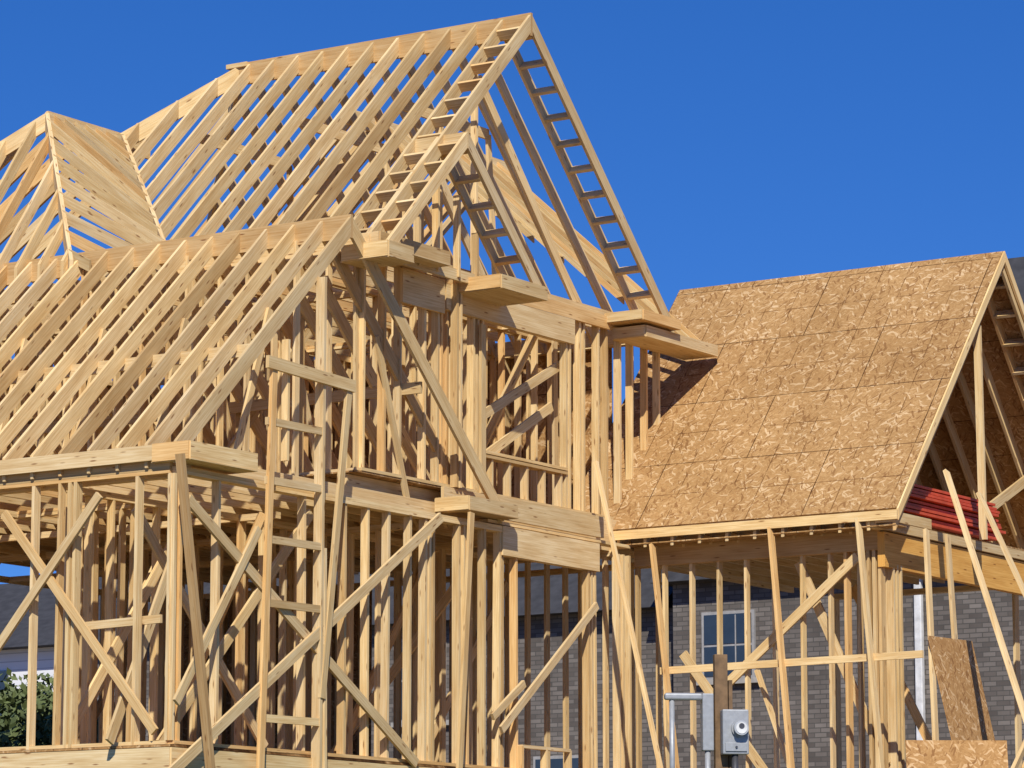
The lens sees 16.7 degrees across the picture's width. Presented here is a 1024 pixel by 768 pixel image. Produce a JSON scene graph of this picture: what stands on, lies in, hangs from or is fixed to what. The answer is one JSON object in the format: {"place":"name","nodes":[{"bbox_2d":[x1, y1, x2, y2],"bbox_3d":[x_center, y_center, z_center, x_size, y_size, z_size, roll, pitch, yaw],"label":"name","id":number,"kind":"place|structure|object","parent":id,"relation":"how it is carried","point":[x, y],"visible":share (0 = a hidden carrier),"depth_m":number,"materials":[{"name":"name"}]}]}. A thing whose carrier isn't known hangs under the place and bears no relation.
{"place":"outdoors","nodes":[
{"label":"outdoors","id":0,"kind":"place"},
{"bbox_2d":[0,744,455,767],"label":"ground floor deck","id":1,"kind":"structure","parent":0,"point":[188,746],"depth_m":38.26,"materials":[{"name":"beige wood"}]},
{"bbox_2d":[6,348,611,755],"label":"studs","id":2,"kind":"object","parent":1,"relation":"on","point":[542,423],"depth_m":48.84,"materials":[{"name":"beige wood"}]},
{"bbox_2d":[0,466,661,767],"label":"ground floor studs","id":3,"kind":"object","parent":1,"relation":"on","point":[77,574],"visible":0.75,"depth_m":42.13,"materials":[{"name":"brown wood"}]},
{"bbox_2d":[299,470,634,529],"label":"second floor deck","id":4,"kind":"structure","parent":3,"relation":"on","point":[332,475],"depth_m":41.58,"materials":[{"name":"beige wood"}]},
{"bbox_2d":[1,474,632,584],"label":"floor joists","id":5,"kind":"object","parent":4,"relation":"attached to","point":[443,534],"visible":0.09,"depth_m":45.61,"materials":[{"name":"brown wood"}]},
{"bbox_2d":[0,258,660,527],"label":"second storey studs","id":6,"kind":"object","parent":4,"relation":"on","point":[459,367],"visible":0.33,"depth_m":44.49,"materials":[{"name":"brown wood"}]},
{"bbox_2d":[0,101,610,361],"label":"truss webs","id":7,"kind":"object","parent":6,"relation":"on","point":[347,304],"visible":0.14,"depth_m":45.75,"materials":[{"name":"brown wood"}]},
{"bbox_2d":[63,15,672,360],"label":"roof rafters","id":8,"kind":"object","parent":7,"relation":"on","point":[231,106],"visible":0.43,"depth_m":45.02,"materials":[{"name":"brown wood"}]},
{"bbox_2d":[226,13,532,84],"bbox_3d":[-1.786,-4.357,45.800,4.871,0.302,0.101,-6,-11,33],"label":"ridge board","id":9,"kind":"object","parent":8,"relation":"attached to","point":[485,29],"visible":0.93,"depth_m":45.72,"materials":[{"name":"brown wood"}]},
{"bbox_2d":[359,26,651,299],"bbox_3d":[0.058,-2.880,44.330,0.383,3.293,6.783,-6,-11,33],"label":"rake ladder","id":10,"kind":"object","parent":8,"relation":"attached to","point":[437,122],"visible":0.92,"depth_m":44.46,"materials":[{"name":"brown wood"}]},
{"bbox_2d":[362,74,579,302],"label":"gable studs","id":11,"kind":"object","parent":7,"relation":"on","point":[446,194],"visible":0.5,"depth_m":44.82,"materials":[{"name":"brown wood"}]},
{"bbox_2d":[0,314,1023,767],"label":"temporary braces","id":12,"kind":"object","parent":1,"relation":"on","point":[192,684],"visible":0.73,"depth_m":39.59,"materials":[{"name":"brown wood"}]},
{"bbox_2d":[401,682,401,718],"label":"window lower pane","id":13,"kind":"object","parent":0,"point":[401,700],"depth_m":71.65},
{"bbox_2d":[401,642,411,679],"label":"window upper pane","id":14,"kind":"object","parent":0,"point":[411,662],"depth_m":71.72,"materials":[{"name":"glass"}]},
{"bbox_2d":[0,0,1023,583],"label":"sky","id":15,"kind":"structure","parent":0,"point":[735,141],"materials":[{"name":"blue"}]},
{"bbox_2d":[635,550,1022,767],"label":"garage studs","id":16,"kind":"object","parent":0,"point":[887,592],"visible":0.85,"depth_m":44.02,"materials":[{"name":"beige wood"}]},
{"bbox_2d":[600,251,1023,593],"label":"garage rafters","id":17,"kind":"object","parent":16,"relation":"on","point":[788,574],"visible":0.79,"depth_m":46.84,"materials":[{"name":"beige wood"}]},
{"bbox_2d":[625,524,906,547],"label":"garage soffit","id":18,"kind":"structure","parent":17,"relation":"attached to","point":[744,537],"depth_m":44.53,"materials":[{"name":"beige wood"}]},
{"bbox_2d":[571,251,1023,547],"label":"garage roof sheathing","id":19,"kind":"object","parent":17,"relation":"on","point":[813,394],"visible":0.67,"depth_m":46.37,"materials":[{"name":"brown wood"}]},
{"bbox_2d":[826,484,1005,540],"bbox_3d":[5.256,1.674,45.756,0.987,0.504,3.480,-6,-11,33],"label":"red board stack","id":20,"kind":"object","parent":17,"relation":"on","point":[936,507],"visible":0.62,"depth_m":45.55,"materials":[{"name":"paint"}]},
{"bbox_2d":[650,523,1023,550],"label":"garage loft deck","id":21,"kind":"structure","parent":16,"relation":"on","point":[790,528],"depth_m":45.97,"materials":[{"name":"beige wood"}]},
{"bbox_2d":[877,532,1023,595],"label":"garage door header","id":22,"kind":"object","parent":16,"relation":"on","point":[906,553],"visible":0.78,"depth_m":45.09},
{"bbox_3d":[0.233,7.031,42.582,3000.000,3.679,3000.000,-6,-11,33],"label":"ground","id":23,"kind":"structure","parent":0,"visible":0},
{"bbox_2d":[0,667,53,744],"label":"broadleaf tree","id":24,"kind":"object","parent":23,"relation":"on","point":[13,698],"visible":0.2,"depth_m":57.66,"materials":[{"name":"green plant"}]},
{"bbox_2d":[0,647,53,690],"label":"wall","id":25,"kind":"structure","parent":23,"relation":"on","point":[15,661],"depth_m":81.95,"materials":[{"name":"white paint"}]},
{"bbox_2d":[0,671,8,714],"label":"window","id":26,"kind":"structure","parent":25,"relation":"attached to","point":[2,684],"depth_m":82.16,"materials":[{"name":"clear glass"}]},
{"bbox_2d":[0,577,128,649],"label":"roof","id":27,"kind":"structure","parent":25,"relation":"on","point":[12,597],"depth_m":84.38,"materials":[{"name":"grey"}]},
{"bbox_2d":[0,691,125,746],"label":"broadleaf tree","id":28,"kind":"object","parent":23,"relation":"on","point":[44,720],"visible":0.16,"depth_m":53.62,"materials":[{"name":"green plant"}]},
{"bbox_2d":[97,608,673,767],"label":"wall wing","id":29,"kind":"structure","parent":23,"relation":"on","point":[648,640],"depth_m":69.60,"materials":[{"name":"grey brick"}]},
{"bbox_2d":[98,526,672,642],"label":"roof wing","id":30,"kind":"structure","parent":29,"relation":"on","point":[537,596],"depth_m":70.41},
{"bbox_2d":[533,755,577,767],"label":"window frame","id":31,"kind":"object","parent":29,"relation":"attached to","point":[555,757],"visible":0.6,"depth_m":69.46,"materials":[{"name":"white plastic"}]},
{"bbox_2d":[535,758,577,767],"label":"window upper pane","id":32,"kind":"object","parent":31,"relation":"in","point":[556,763],"visible":0.6,"depth_m":69.37,"materials":[{"name":"blue glass"}]},
{"bbox_2d":[664,654,748,767],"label":"electric meter pedestal","id":33,"kind":"object","parent":23,"relation":"on","point":[724,730],"visible":1,"depth_m":36.78,"materials":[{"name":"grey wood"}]},
{"bbox_2d":[593,461,1023,767],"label":"leaning props","id":34,"kind":"object","parent":23,"relation":"on","point":[871,657],"visible":0.97,"depth_m":43.44,"materials":[{"name":"brown wood"}]},
{"bbox_2d":[673,580,1023,767],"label":"wall","id":35,"kind":"structure","parent":23,"relation":"on","point":[974,625],"depth_m":65.74,"materials":[{"name":"grey brick"}]},
{"bbox_2d":[696,677,757,685],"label":"sill","id":36,"kind":"structure","parent":35,"relation":"attached to","point":[742,680],"depth_m":66.59,"materials":[{"name":"concrete"}]},
{"bbox_2d":[701,609,755,679],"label":"window frame","id":37,"kind":"object","parent":35,"relation":"attached to","point":[753,626],"visible":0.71,"depth_m":66.90,"materials":[{"name":"white plastic"}]},
{"bbox_2d":[704,613,751,644],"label":"window upper pane","id":38,"kind":"object","parent":37,"relation":"in","point":[710,629],"visible":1,"depth_m":66.97,"materials":[{"name":"blue glass"}]},
{"bbox_2d":[704,645,751,676],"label":"window lower pane","id":39,"kind":"object","parent":37,"relation":"in","point":[710,652],"visible":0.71,"depth_m":66.87,"materials":[{"name":"blue glass"}]},
{"bbox_2d":[735,614,735,661],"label":"muntin","id":40,"kind":"object","parent":37,"relation":"attached to","point":[735,637],"visible":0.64,"depth_m":66.83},
{"bbox_2d":[649,257,1023,586],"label":"roof","id":41,"kind":"structure","parent":35,"relation":"on","point":[1017,265],"depth_m":69.26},
{"bbox_2d":[914,579,924,739],"bbox_3d":[7.530,6.204,64.452,0.150,5.500,0.120,-6,-11,33],"label":"downspout","id":42,"kind":"object","parent":35,"relation":"attached to","point":[919,645],"visible":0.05,"depth_m":64.60,"materials":[{"name":"white paint"}]},
{"bbox_2d":[905,740,1007,767],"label":"osb sheet","id":43,"kind":"object","parent":23,"relation":"on","point":[956,753],"visible":1,"depth_m":41.67,"materials":[{"name":"brown wood"}]},
{"bbox_2d":[928,636,994,739],"bbox_3d":[5.662,4.284,43.102,0.523,2.351,1.266,-6,-11,33],"label":"osb sheet","id":44,"kind":"object","parent":23,"relation":"on","point":[961,690],"visible":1,"depth_m":43.22,"materials":[{"name":"brown wood"}]},
{"bbox_3d":[-4.408,5.594,44.010,8.950,0.660,10.830,-6,-11,33],"label":"foundation block","id":45,"kind":"object","parent":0,"visible":0},
{"bbox_2d":[0,268,1023,767],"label":"headers and beams","id":46,"kind":"object","parent":45,"relation":"on","point":[554,536],"visible":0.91,"depth_m":43.87,"materials":[{"name":"brown wood"}]},
{"bbox_2d":[0,217,501,563],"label":"wing rafters","id":47,"kind":"object","parent":46,"relation":"on","point":[148,386],"visible":0.74,"depth_m":40.96,"materials":[{"name":"beige wood"}]},
{"bbox_2d":[0,111,163,288],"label":"cross wing rafters","id":48,"kind":"object","parent":47,"relation":"on","point":[101,161],"visible":0.96,"depth_m":44.54,"materials":[{"name":"brown wood"}]},
{"bbox_2d":[4,214,352,285],"bbox_3d":[-6.178,-1.380,43.565,10.320,0.280,0.042,-6,-11,33],"label":"wing ridge board","id":49,"kind":"object","parent":47,"relation":"attached to","point":[276,234],"visible":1,"depth_m":41.92,"materials":[{"name":"beige wood"}]},
{"bbox_2d":[0,240,436,555],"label":"wing truss webs","id":50,"kind":"object","parent":47,"relation":"attached to","point":[238,500],"visible":0.34,"depth_m":41.67,"materials":[{"name":"beige wood"}]},
{"bbox_2d":[256,276,571,767],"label":"gable posts and frames","id":51,"kind":"object","parent":46,"relation":"attached to","point":[321,607],"visible":1,"depth_m":39.37,"materials":[{"name":"brown wood"}]},
{"bbox_2d":[0,231,931,545],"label":"eave fascia and returns","id":52,"kind":"structure","parent":46,"relation":"attached to","point":[644,329],"depth_m":41.98,"materials":[{"name":"brown wood"}]},
{"bbox_2d":[164,110,699,377],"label":"wing rafters","id":53,"kind":"object","parent":52,"relation":"on","point":[529,231],"visible":0.15,"depth_m":47.76,"materials":[{"name":"brown wood"}]},
{"bbox_2d":[357,132,541,303],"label":"gable rafters","id":54,"kind":"object","parent":52,"relation":"on","point":[454,148],"visible":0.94,"depth_m":42.64,"materials":[{"name":"brown wood"}]}
]}

